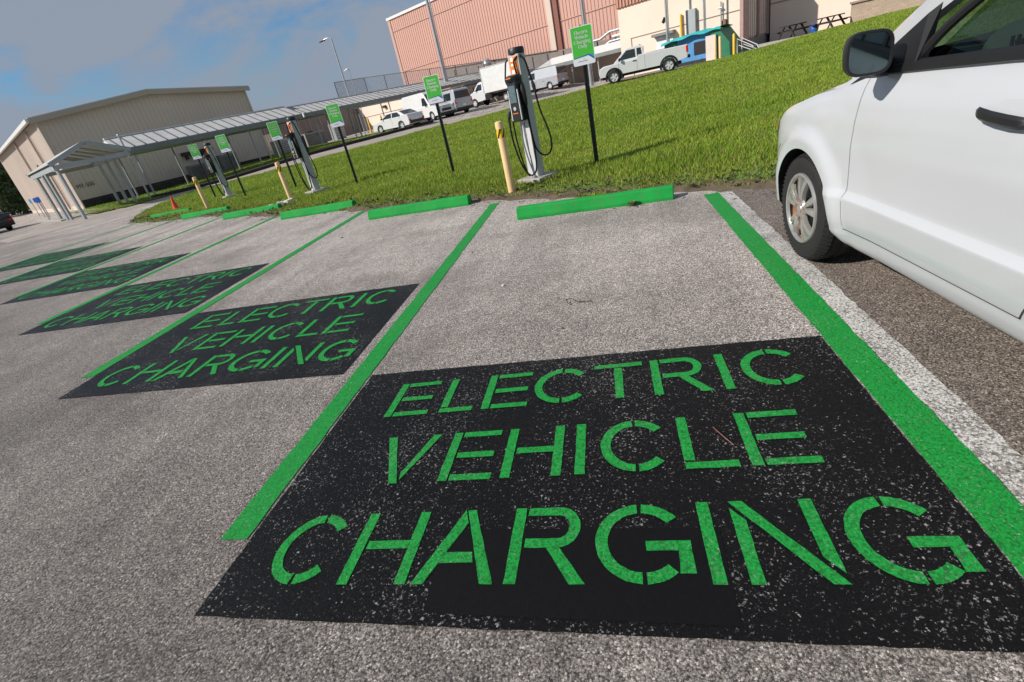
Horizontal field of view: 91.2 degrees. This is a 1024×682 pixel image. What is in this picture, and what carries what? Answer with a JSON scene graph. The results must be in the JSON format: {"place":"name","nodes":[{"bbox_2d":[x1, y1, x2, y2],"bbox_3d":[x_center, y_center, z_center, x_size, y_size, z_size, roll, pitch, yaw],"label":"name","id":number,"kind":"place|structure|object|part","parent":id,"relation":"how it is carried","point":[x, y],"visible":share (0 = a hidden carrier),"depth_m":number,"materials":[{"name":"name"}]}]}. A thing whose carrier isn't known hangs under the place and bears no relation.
{"place":"outdoors","nodes":[
{"label":"outdoors","id":0,"kind":"place"},
{"bbox_2d":[37,208,106,220],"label":"pavement","id":1,"kind":"structure","parent":0,"point":[54,218],"depth_m":30.90,"materials":[{"name":"concrete"}]},
{"bbox_2d":[34,197,49,219],"bbox_3d":[-29.017,-8.169,31.054,0.220,1.500,0.084,-6,27,13],"label":"sign","id":2,"kind":"object","parent":1,"relation":"on","point":[37,200],"visible":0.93,"depth_m":30.94,"materials":[{"name":"metal"}]},
{"bbox_2d":[0,0,424,147],"label":"sky","id":3,"kind":"structure","parent":0,"point":[55,55],"materials":[{"name":"blue"}]},
{"bbox_2d":[87,130,390,213],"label":"verge","id":4,"kind":"structure","parent":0,"point":[239,170],"depth_m":35.72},
{"bbox_2d":[117,134,151,198],"bbox_3d":[-21.326,-9.790,28.379,0.126,3.600,0.126,-6,27,13],"label":"steel post","id":5,"kind":"object","parent":4,"relation":"on","point":[141,180],"visible":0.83,"depth_m":28.45,"materials":[{"name":"grey metal"}]},
{"bbox_2d":[186,162,209,178],"bbox_3d":[-25.196,-13.626,40.237,0.885,1.030,1.200,12,35,41],"label":"air conditioner","id":6,"kind":"object","parent":4,"relation":"on","point":[195,170],"visible":0.76,"depth_m":39.90,"materials":[{"name":"grey metal"}]},
{"bbox_2d":[263,134,275,154],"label":"white fence","id":7,"kind":"object","parent":4,"relation":"on","point":[268,140],"visible":0.06,"depth_m":57.38,"materials":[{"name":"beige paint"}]},
{"bbox_2d":[270,138,290,154],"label":"equipment cabinet","id":8,"kind":"object","parent":4,"relation":"on","point":[285,145],"visible":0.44,"depth_m":53.22,"materials":[{"name":"metal"}]},
{"bbox_2d":[302,130,327,146],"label":"equipment cabinet","id":9,"kind":"object","parent":4,"relation":"on","point":[312,138],"visible":0.76,"depth_m":55.71,"materials":[{"name":"grey metal"}]},
{"bbox_2d":[0,57,723,242],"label":"road","id":10,"kind":"structure","parent":0,"point":[158,200],"depth_m":30.60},
{"bbox_2d":[598,44,689,83],"bbox_3d":[8.440,-18.053,32.325,5.630,1.920,2.340,-4,27,17],"label":"pickup truck","id":11,"kind":"object","parent":10,"relation":"on","point":[632,60],"visible":0.99,"depth_m":31.51,"materials":[{"name":"white paint"}]},
{"bbox_3d":[7.198,-18.034,31.635,1.120,0.490,0.101,-4,27,17],"label":"window","id":12,"kind":"part","parent":11,"relation":"part of","materials":[{"name":"black glass"}]},
{"bbox_3d":[7.958,-18.097,31.392,0.320,0.470,0.096,-4,27,17],"label":"window","id":13,"kind":"part","parent":11,"relation":"part of","materials":[{"name":"black glass"}]},
{"bbox_2d":[661,24,740,67],"bbox_3d":[13.747,-21.465,36.579,4.950,2.067,2.500,12,35,41],"label":"waste container","id":14,"kind":"object","parent":10,"relation":"on","point":[700,43],"visible":0.81,"depth_m":35.51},
{"bbox_2d":[714,38,716,59],"bbox_3d":[13.806,-19.822,34.091,0.170,1.310,0.170,-6,27,13],"label":"yellow post","id":15,"kind":"object","parent":10,"relation":"on","point":[715,51],"visible":0.86,"depth_m":34.05,"materials":[{"name":"yellow metal"}]},
{"bbox_2d":[718,36,721,57],"bbox_3d":[13.824,-19.489,33.347,0.170,1.360,0.170,-6,27,13],"label":"yellow post","id":16,"kind":"object","parent":10,"relation":"on","point":[720,54],"visible":0.86,"depth_m":33.29,"materials":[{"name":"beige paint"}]},
{"bbox_2d":[733,33,734,54],"bbox_3d":[14.755,-19.703,33.358,0.170,1.310,0.170,-6,27,13],"label":"yellow post","id":17,"kind":"object","parent":10,"relation":"on","point":[733,43],"visible":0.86,"depth_m":33.28,"materials":[{"name":"metal"}]},
{"bbox_2d":[0,29,1023,681],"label":"parking lot","id":18,"kind":"structure","parent":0,"point":[120,513],"depth_m":2.86,"materials":[{"name":"grey asphalt"}]},
{"bbox_2d":[0,211,15,229],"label":"parked car","id":19,"kind":"object","parent":18,"relation":"on","point":[7,221],"visible":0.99,"depth_m":30.43,"materials":[{"name":"paint"}]},
{"bbox_2d":[3,183,19,215],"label":"tree","id":20,"kind":"object","parent":18,"relation":"on","point":[12,213],"visible":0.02,"depth_m":70.15,"materials":[{"name":"green plant"}]},
{"bbox_2d":[0,164,31,213],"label":"tree","id":21,"kind":"object","parent":18,"relation":"on","point":[9,194],"visible":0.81,"depth_m":58.43,"materials":[{"name":"green plant"}]},
{"bbox_2d":[0,242,107,270],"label":"lettered marking","id":22,"kind":"object","parent":18,"relation":"on","point":[46,258],"visible":1,"depth_m":12.86,"materials":[{"name":"black paint"}]},
{"bbox_2d":[2,223,135,267],"bbox_3d":[-12.843,-3.215,15.467,0.142,0.001,6.085,-6,27,13],"label":"painted stripe","id":23,"kind":"object","parent":18,"relation":"on","point":[80,241],"visible":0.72,"depth_m":15.27,"materials":[{"name":"green paint"}]},
{"bbox_2d":[0,246,141,284],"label":"lettered marking","id":24,"kind":"object","parent":18,"relation":"on","point":[69,266],"visible":1,"depth_m":10.64,"materials":[{"name":"black paint"}]},
{"bbox_2d":[26,140,137,219],"bbox_3d":[-23.748,-8.911,27.937,9.120,3.420,3.523,12,35,41],"label":"entrance shelter","id":25,"kind":"object","parent":18,"relation":"on","point":[95,154],"visible":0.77,"depth_m":26.89,"materials":[{"name":"grey paint"}]},
{"bbox_2d":[0,220,173,281],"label":"painted stripe","id":26,"kind":"object","parent":18,"relation":"on","point":[82,252],"visible":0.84,"depth_m":12.29,"materials":[{"name":"green paint"}]},
{"bbox_2d":[0,253,188,304],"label":"lettered marking","id":27,"kind":"object","parent":18,"relation":"on","point":[105,277],"visible":1,"depth_m":8.45,"materials":[{"name":"black paint"}]},
{"bbox_2d":[14,217,220,297],"bbox_3d":[-7.940,-2.165,11.128,0.142,0.001,6.085,-6,27,13],"label":"painted stripe","id":28,"kind":"object","parent":18,"relation":"on","point":[111,259],"visible":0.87,"depth_m":10.09,"materials":[{"name":"green paint"}]},
{"bbox_2d":[0,86,271,212],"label":"hangar","id":29,"kind":"structure","parent":18,"relation":"on","point":[30,144],"depth_m":38.42,"materials":[{"name":"beige metal"}]},
{"bbox_2d":[180,148,212,159],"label":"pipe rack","id":30,"kind":"object","parent":29,"relation":"attached to","point":[186,154],"visible":0.43,"depth_m":40.09,"materials":[{"name":"black metal"}]},
{"bbox_2d":[19,263,267,334],"bbox_3d":[-4.604,-0.560,6.392,2.519,0.003,1.661,-6,27,13],"label":"lettered marking","id":31,"kind":"object","parent":18,"relation":"on","point":[160,298],"visible":1,"depth_m":6.27,"materials":[{"name":"black paint"}]},
{"bbox_2d":[35,216,276,324],"bbox_3d":[-5.510,-1.645,8.978,0.142,0.001,6.085,-6,27,13],"label":"painted stripe","id":32,"kind":"object","parent":18,"relation":"on","point":[75,307],"visible":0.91,"depth_m":7.77,"materials":[{"name":"green paint"}]},
{"bbox_2d":[110,172,211,201],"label":"kerb wall","id":33,"kind":"structure","parent":18,"relation":"on","point":[162,186],"depth_m":38.36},
{"bbox_2d":[150,208,191,217],"bbox_3d":[-11.231,-4.198,16.540,1.800,0.141,0.172,-2,28,20],"label":"wheel stop","id":34,"kind":"object","parent":18,"relation":"on","point":[160,214],"visible":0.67,"depth_m":16.44,"materials":[{"name":"green paint"}]},
{"bbox_2d":[192,177,209,208],"bbox_3d":[-9.357,-4.405,15.152,0.178,1.070,0.178,-6,27,13],"label":"bollard","id":35,"kind":"object","parent":18,"relation":"on","point":[200,191],"visible":0.81,"depth_m":15.08,"materials":[{"name":"beige paint"}]},
{"bbox_2d":[103,106,302,197],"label":"covered walkway","id":36,"kind":"structure","parent":18,"relation":"on","point":[147,141],"depth_m":33.60,"materials":[{"name":"white paint"}]},
{"bbox_2d":[181,206,229,219],"bbox_3d":[-8.772,-3.671,14.364,1.800,0.141,0.172,-2,28,20],"label":"wheel stop","id":37,"kind":"object","parent":18,"relation":"on","point":[192,215],"visible":0.72,"depth_m":14.33,"materials":[{"name":"green paint"}]},
{"bbox_2d":[82,211,364,377],"bbox_3d":[-3.095,-1.127,6.840,0.142,0.001,6.085,-6,27,13],"label":"painted stripe","id":38,"kind":"object","parent":18,"relation":"on","point":[146,341],"visible":0.95,"depth_m":5.38,"materials":[{"name":"green paint"}]},
{"bbox_2d":[218,152,240,170],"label":"air conditioner","id":39,"kind":"object","parent":18,"relation":"on","point":[225,162],"visible":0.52,"depth_m":41.42,"materials":[{"name":"grey metal"}]},
{"bbox_2d":[58,283,418,398],"bbox_3d":[-2.188,-0.042,4.253,2.519,0.003,1.661,-6,27,13],"label":"lettered marking","id":40,"kind":"object","parent":18,"relation":"on","point":[322,335],"visible":1,"depth_m":4.08,"materials":[{"name":"black paint"}]},
{"bbox_2d":[222,203,281,219],"bbox_3d":[-6.328,-3.148,12.201,1.800,0.141,0.172,-2,28,20],"label":"wheel stop","id":41,"kind":"object","parent":18,"relation":"on","point":[234,214],"visible":0.78,"depth_m":12.18,"materials":[{"name":"green paint"}]},
{"bbox_2d":[275,162,292,198],"bbox_3d":[-5.623,-3.891,12.441,0.178,1.050,0.178,-6,27,13],"label":"bollard","id":42,"kind":"object","parent":18,"relation":"on","point":[283,178],"visible":0.74,"depth_m":12.36,"materials":[{"name":"beige metal"}]},
{"bbox_2d":[151,120,433,197],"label":"kerb","id":43,"kind":"structure","parent":18,"relation":"on","point":[288,160],"depth_m":33.47,"materials":[{"name":"grey concrete"}]},
{"bbox_2d":[261,109,363,153],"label":"taupe wall","id":44,"kind":"structure","parent":18,"relation":"on","point":[306,125],"depth_m":64.75,"materials":[{"name":"metal"}]},
{"bbox_2d":[280,200,355,219],"bbox_3d":[-3.898,-2.627,10.051,1.800,0.141,0.172,-2,28,20],"label":"wheel stop","id":45,"kind":"object","parent":18,"relation":"on","point":[320,209],"visible":0.93,"depth_m":9.98,"materials":[{"name":"green paint"}]},
{"bbox_2d":[328,124,346,140],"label":"equipment cabinet","id":46,"kind":"object","parent":18,"relation":"on","point":[336,133],"visible":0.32,"depth_m":58.62,"materials":[{"name":"metal"}]},
{"bbox_2d":[319,38,361,135],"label":"light pole","id":47,"kind":"object","parent":18,"relation":"on","point":[357,122],"visible":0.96,"depth_m":48.38,"materials":[{"name":"metal"}]},
{"bbox_2d":[344,69,368,132],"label":"light pole","id":48,"kind":"object","parent":18,"relation":"on","point":[356,93],"visible":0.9,"depth_m":56.11,"materials":[{"name":"metal"}]},
{"bbox_2d":[220,203,497,539],"bbox_3d":[-0.701,-0.589,4.671,0.142,0.001,5.985,-6,27,13],"label":"painted stripe","id":49,"kind":"object","parent":18,"relation":"on","point":[250,517],"visible":1,"depth_m":2.82,"materials":[{"name":"green paint"}]},
{"bbox_2d":[373,109,424,132],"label":"parked car","id":50,"kind":"object","parent":18,"relation":"on","point":[399,118],"visible":0.91,"depth_m":41.22,"materials":[{"name":"white paint"}]},
{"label":"window","id":51,"kind":"part","parent":50,"relation":"part of","materials":[{"name":"black glass"}]},
{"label":"window","id":52,"kind":"part","parent":50,"relation":"part of","materials":[{"name":"black glass"}]},
{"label":"rear window","id":53,"kind":"part","parent":50,"relation":"part of","materials":[{"name":"black glass"}]},
{"bbox_2d":[287,67,534,145],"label":"covered walkway","id":54,"kind":"structure","parent":18,"relation":"on","point":[345,103],"depth_m":48.93,"materials":[{"name":"white paint"}]},
{"bbox_2d":[358,85,479,130],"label":"building","id":55,"kind":"structure","parent":18,"relation":"on","point":[372,113],"depth_m":65.52,"materials":[{"name":"beige paint"}]},
{"bbox_2d":[367,194,471,219],"bbox_3d":[-1.482,-2.110,7.913,1.800,0.141,0.172,-2,28,20],"label":"wheel stop","id":56,"kind":"object","parent":18,"relation":"on","point":[429,205],"visible":1,"depth_m":7.83,"materials":[{"name":"green paint"}]},
{"bbox_2d":[401,92,456,120],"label":"parked van","id":57,"kind":"object","parent":18,"relation":"on","point":[418,102],"visible":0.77,"depth_m":45.05,"materials":[{"name":"white paint"}]},
{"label":"window","id":58,"kind":"part","parent":57,"relation":"part of","materials":[{"name":"black glass"}]},
{"bbox_2d":[425,0,449,90],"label":"utility pole","id":59,"kind":"object","parent":18,"relation":"on","point":[436,42],"visible":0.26,"depth_m":53.27,"materials":[{"name":"metal"}]},
{"bbox_2d":[334,52,550,96],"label":"chain link fence","id":60,"kind":"object","parent":18,"relation":"on","point":[468,64],"visible":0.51,"depth_m":64.22,"materials":[{"name":"grey metal"}]},
{"bbox_2d":[118,189,775,227],"bbox_3d":[-1.766,-2.066,8.097,33.611,0.008,1.225,10,34,39],"label":"debris","id":61,"kind":"object","parent":18,"relation":"on","point":[470,204],"visible":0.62,"depth_m":7.44,"materials":[{"name":"soil"}]},
{"bbox_2d":[127,177,775,223],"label":"soil","id":62,"kind":"structure","parent":18,"relation":"on","point":[720,186],"depth_m":6.55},
{"bbox_2d":[431,85,472,119],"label":"parked van","id":63,"kind":"object","parent":18,"relation":"on","point":[460,98],"visible":0.39,"depth_m":44.96,"materials":[{"name":"silver metal"}]},
{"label":"window","id":64,"kind":"part","parent":63,"relation":"part of","materials":[{"name":"black glass"}]},
{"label":"rear window","id":65,"kind":"part","parent":63,"relation":"part of","materials":[{"name":"black glass"}]},
{"bbox_2d":[471,61,510,107],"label":"box truck","id":66,"kind":"object","parent":18,"relation":"on","point":[490,85],"visible":0.7,"depth_m":47.22,"materials":[{"name":"white paint"}]},
{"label":"window","id":67,"kind":"part","parent":66,"relation":"part of","materials":[{"name":"black glass"}]},
{"bbox_2d":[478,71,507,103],"bbox_3d":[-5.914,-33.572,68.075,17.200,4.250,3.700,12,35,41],"label":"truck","id":68,"kind":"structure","parent":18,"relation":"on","point":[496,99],"depth_m":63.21,"materials":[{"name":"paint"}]},
{"bbox_2d":[483,58,490,66],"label":"roof vent","id":69,"kind":"object","parent":68,"relation":"on","point":[485,60],"visible":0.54,"depth_m":66.25,"materials":[{"name":"grey metal"}]},
{"bbox_2d":[386,0,619,84],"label":"salmon hall","id":70,"kind":"structure","parent":18,"relation":"on","point":[471,31],"depth_m":70.81,"materials":[{"name":"metal"}]},
{"bbox_2d":[444,36,619,91],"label":"screen wall","id":71,"kind":"structure","parent":18,"relation":"on","point":[554,54],"depth_m":63.51,"materials":[{"name":"black metal"}]},
{"bbox_2d":[529,64,568,91],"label":"parked van","id":72,"kind":"object","parent":18,"relation":"on","point":[551,77],"visible":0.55,"depth_m":51.95,"materials":[{"name":"white metal"}]},
{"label":"rear window","id":73,"kind":"part","parent":72,"relation":"part of","materials":[{"name":"black glass"}]},
{"bbox_2d":[538,40,620,85],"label":"back canopy","id":74,"kind":"object","parent":18,"relation":"on","point":[604,49],"visible":0.23,"depth_m":51.64,"materials":[{"name":"white metal"}]},
{"bbox_2d":[580,0,593,85],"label":"utility pole","id":75,"kind":"object","parent":18,"relation":"on","point":[591,83],"visible":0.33,"depth_m":42.33,"materials":[{"name":"metal"}]},
{"bbox_2d":[566,52,620,83],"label":"yard wall","id":76,"kind":"structure","parent":18,"relation":"on","point":[607,60],"depth_m":54.51,"materials":[{"name":"beige metal"}]},
{"bbox_2d":[516,184,673,219],"bbox_3d":[0.919,-1.595,5.788,1.800,0.141,0.172,-2,28,20],"label":"wheel stop","id":77,"kind":"object","parent":18,"relation":"on","point":[613,200],"visible":0.98,"depth_m":5.71,"materials":[{"name":"green paint"}]},
{"bbox_2d":[194,336,1023,652],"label":"lettered marking","id":78,"kind":"object","parent":18,"relation":"on","point":[814,502],"visible":1,"depth_m":1.80,"materials":[{"name":"black paint"}]},
{"bbox_2d":[627,200,637,205],"bbox_3d":[1.328,-1.524,5.534,0.130,0.067,0.086,-23,28,-20],"label":"weed","id":79,"kind":"object","parent":18,"relation":"on","point":[631,203],"visible":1,"depth_m":5.52,"materials":[{"name":"green plant"}]},
{"bbox_2d":[664,0,669,41],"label":"utility pole","id":80,"kind":"object","parent":18,"relation":"on","point":[667,20],"depth_m":38.42,"materials":[{"name":"metal"}]},
{"bbox_2d":[615,0,770,76],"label":"cream building","id":81,"kind":"structure","parent":18,"relation":"on","point":[642,22],"depth_m":39.73,"materials":[{"name":"paint"}]},
{"bbox_2d":[593,28,619,43],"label":"pipe bundle","id":82,"kind":"object","parent":81,"relation":"attached to","point":[609,32],"visible":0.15,"depth_m":52.27,"materials":[{"name":"metal"}]},
{"bbox_2d":[656,34,673,69],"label":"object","id":83,"kind":"structure","parent":81,"relation":"in","point":[659,40],"depth_m":41.00,"materials":[{"name":"white"}]},
{"bbox_2d":[703,0,705,29],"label":"utility pole","id":84,"kind":"object","parent":18,"relation":"on","point":[704,13],"depth_m":36.73,"materials":[{"name":"metal"}]},
{"bbox_2d":[737,38,758,52],"bbox_3d":[16.180,-20.247,34.312,1.257,1.090,0.960,12,35,41],"label":"handrail","id":85,"kind":"object","parent":18,"relation":"on","point":[752,46],"visible":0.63,"depth_m":34.37,"materials":[{"name":"silver metal"}]},
{"bbox_2d":[742,33,809,51],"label":"terrace","id":86,"kind":"structure","parent":18,"relation":"on","point":[760,45],"depth_m":36.11,"materials":[{"name":"concrete"}]},
{"bbox_2d":[774,21,810,39],"bbox_3d":[19.863,-21.922,35.488,1.900,0.799,1.500,-24,28,-21],"label":"picnic table","id":87,"kind":"object","parent":86,"relation":"on","point":[791,30],"visible":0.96,"depth_m":35.23,"materials":[{"name":"black metal"}]},
{"bbox_2d":[770,0,857,41],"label":"annex building","id":88,"kind":"structure","parent":86,"relation":"on","point":[783,13],"depth_m":38.83,"materials":[{"name":"beige paint"}]},
{"bbox_2d":[810,23,818,32],"bbox_3d":[20.729,-21.482,34.431,0.540,0.570,0.526,-6,27,13],"label":"rubbish bag","id":89,"kind":"object","parent":86,"relation":"on","point":[813,29],"visible":0.89,"depth_m":34.31,"materials":[{"name":"blue plastic"}]},
{"bbox_2d":[811,13,850,29],"bbox_3d":[21.569,-21.562,33.988,1.900,0.799,1.500,-24,28,-21],"label":"picnic table","id":90,"kind":"object","parent":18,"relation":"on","point":[832,20],"visible":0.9,"depth_m":33.69,"materials":[{"name":"grey metal"}]},
{"bbox_2d":[704,192,1023,577],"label":"painted stripe","id":91,"kind":"object","parent":18,"relation":"on","point":[984,495],"visible":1,"depth_m":1.92,"materials":[{"name":"green paint"}]},
{"bbox_2d":[720,191,1023,504],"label":"painted line","id":92,"kind":"object","parent":18,"relation":"on","point":[987,445],"visible":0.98,"depth_m":2.12,"materials":[{"name":"white paint"}]},
{"bbox_2d":[776,0,1023,342],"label":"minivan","id":93,"kind":"object","parent":18,"relation":"on","point":[901,151],"visible":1,"depth_m":2.10,"materials":[{"name":"white paint"}]},
{"bbox_3d":[1.734,-1.168,1.651,0.057,0.463,1.024,-12,26,3],"label":"window frame","id":94,"kind":"part","parent":93,"relation":"part of","materials":[{"name":"black plastic"}]},
{"bbox_3d":[1.725,-1.150,1.608,0.129,0.445,0.960,-8,26,9],"label":"front side window","id":95,"kind":"part","parent":93,"relation":"part of","materials":[{"name":"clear glass"}]},
{"bbox_2d":[134,5,920,222],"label":"lawn","id":96,"kind":"structure","parent":0,"point":[613,182],"depth_m":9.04,"materials":[{"name":"green plant"}]},
{"bbox_2d":[170,197,178,208],"bbox_3d":[-12.177,-4.959,18.075,0.300,0.452,0.300,-14,26,-2],"label":"traffic cone","id":97,"kind":"object","parent":96,"relation":"on","point":[174,204],"visible":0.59,"depth_m":18.04,"materials":[{"name":"orange plastic"}]},
{"bbox_2d":[188,144,215,196],"bbox_3d":[-11.562,-6.332,18.875,0.322,2.040,0.042,-13,26,1],"label":"charging sign","id":98,"kind":"object","parent":96,"relation":"on","point":[194,151],"visible":1,"depth_m":18.59,"materials":[{"name":"metal"}]},
{"bbox_2d":[203,143,238,197],"bbox_3d":[-10.337,-5.986,17.743,0.645,1.940,0.535,12,35,41],"label":"charging station","id":99,"kind":"object","parent":96,"relation":"on","point":[212,160],"visible":0.99,"depth_m":17.66,"materials":[{"name":"black plastic"}]},
{"bbox_2d":[215,134,246,195],"bbox_3d":[-8.998,-5.596,16.232,0.322,2.040,0.042,-11,26,4],"label":"charging sign","id":100,"kind":"object","parent":96,"relation":"on","point":[222,142],"visible":0.99,"depth_m":15.95,"materials":[{"name":"metal"}]},
{"bbox_2d":[266,121,296,186],"bbox_3d":[-6.975,-5.650,15.406,0.322,2.040,0.042,-12,26,2],"label":"charging sign","id":101,"kind":"object","parent":96,"relation":"on","point":[274,130],"visible":0.99,"depth_m":15.12,"materials":[{"name":"metal"}]},
{"bbox_2d":[267,198,296,205],"bbox_3d":[-5.662,-3.378,12.351,0.784,0.156,0.613,-24,28,-21],"label":"rubble","id":102,"kind":"object","parent":96,"relation":"on","point":[290,200],"visible":0.33,"depth_m":12.27,"materials":[{"name":"stone"}]},
{"bbox_2d":[285,116,328,193],"bbox_3d":[-5.307,-4.738,12.928,0.645,1.940,0.535,12,35,41],"label":"charging station","id":103,"kind":"object","parent":96,"relation":"on","point":[297,143],"visible":0.99,"depth_m":12.84,"materials":[{"name":"black plastic"}]},
{"bbox_2d":[325,103,357,182],"bbox_3d":[-4.175,-4.851,12.595,0.322,2.040,0.042,-10,26,6],"label":"charging sign","id":104,"kind":"object","parent":96,"relation":"on","point":[334,115],"visible":1,"depth_m":12.31,"materials":[{"name":"metal"}]},
{"bbox_2d":[423,74,454,171],"bbox_3d":[-1.439,-4.432,10.488,0.322,2.040,0.042,-7,27,11],"label":"charging sign","id":105,"kind":"object","parent":96,"relation":"on","point":[433,89],"visible":1,"depth_m":10.20,"materials":[{"name":"metal"}]},
{"bbox_2d":[129,162,775,221],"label":"weeds","id":106,"kind":"object","parent":96,"relation":"on","point":[773,170],"visible":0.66,"depth_m":7.28,"materials":[{"name":"green plant"}]},
{"bbox_2d":[495,121,515,192],"bbox_3d":[-0.086,-2.644,7.367,0.178,1.090,0.178,-6,27,13],"label":"bollard","id":107,"kind":"object","parent":96,"relation":"on","point":[500,132],"visible":0.77,"depth_m":7.29,"materials":[{"name":"yellow metal"}]},
{"bbox_2d":[504,46,558,183],"bbox_3d":[0.299,-3.338,7.545,0.645,1.940,0.535,12,35,41],"label":"charging station","id":108,"kind":"object","parent":96,"relation":"on","point":[521,109],"visible":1,"depth_m":7.43,"materials":[{"name":"metal"}]},
{"bbox_2d":[569,23,598,163],"bbox_3d":[1.186,-3.675,7.696,0.322,2.040,0.042,-6,27,13],"label":"charging sign","id":109,"kind":"object","parent":96,"relation":"on","point":[582,45],"visible":0.99,"depth_m":7.40,"materials":[{"name":"green metal"}]},
{"bbox_2d":[850,0,925,22],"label":"stone wall","id":110,"kind":"structure","parent":96,"relation":"on","point":[862,9],"depth_m":32.73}
]}

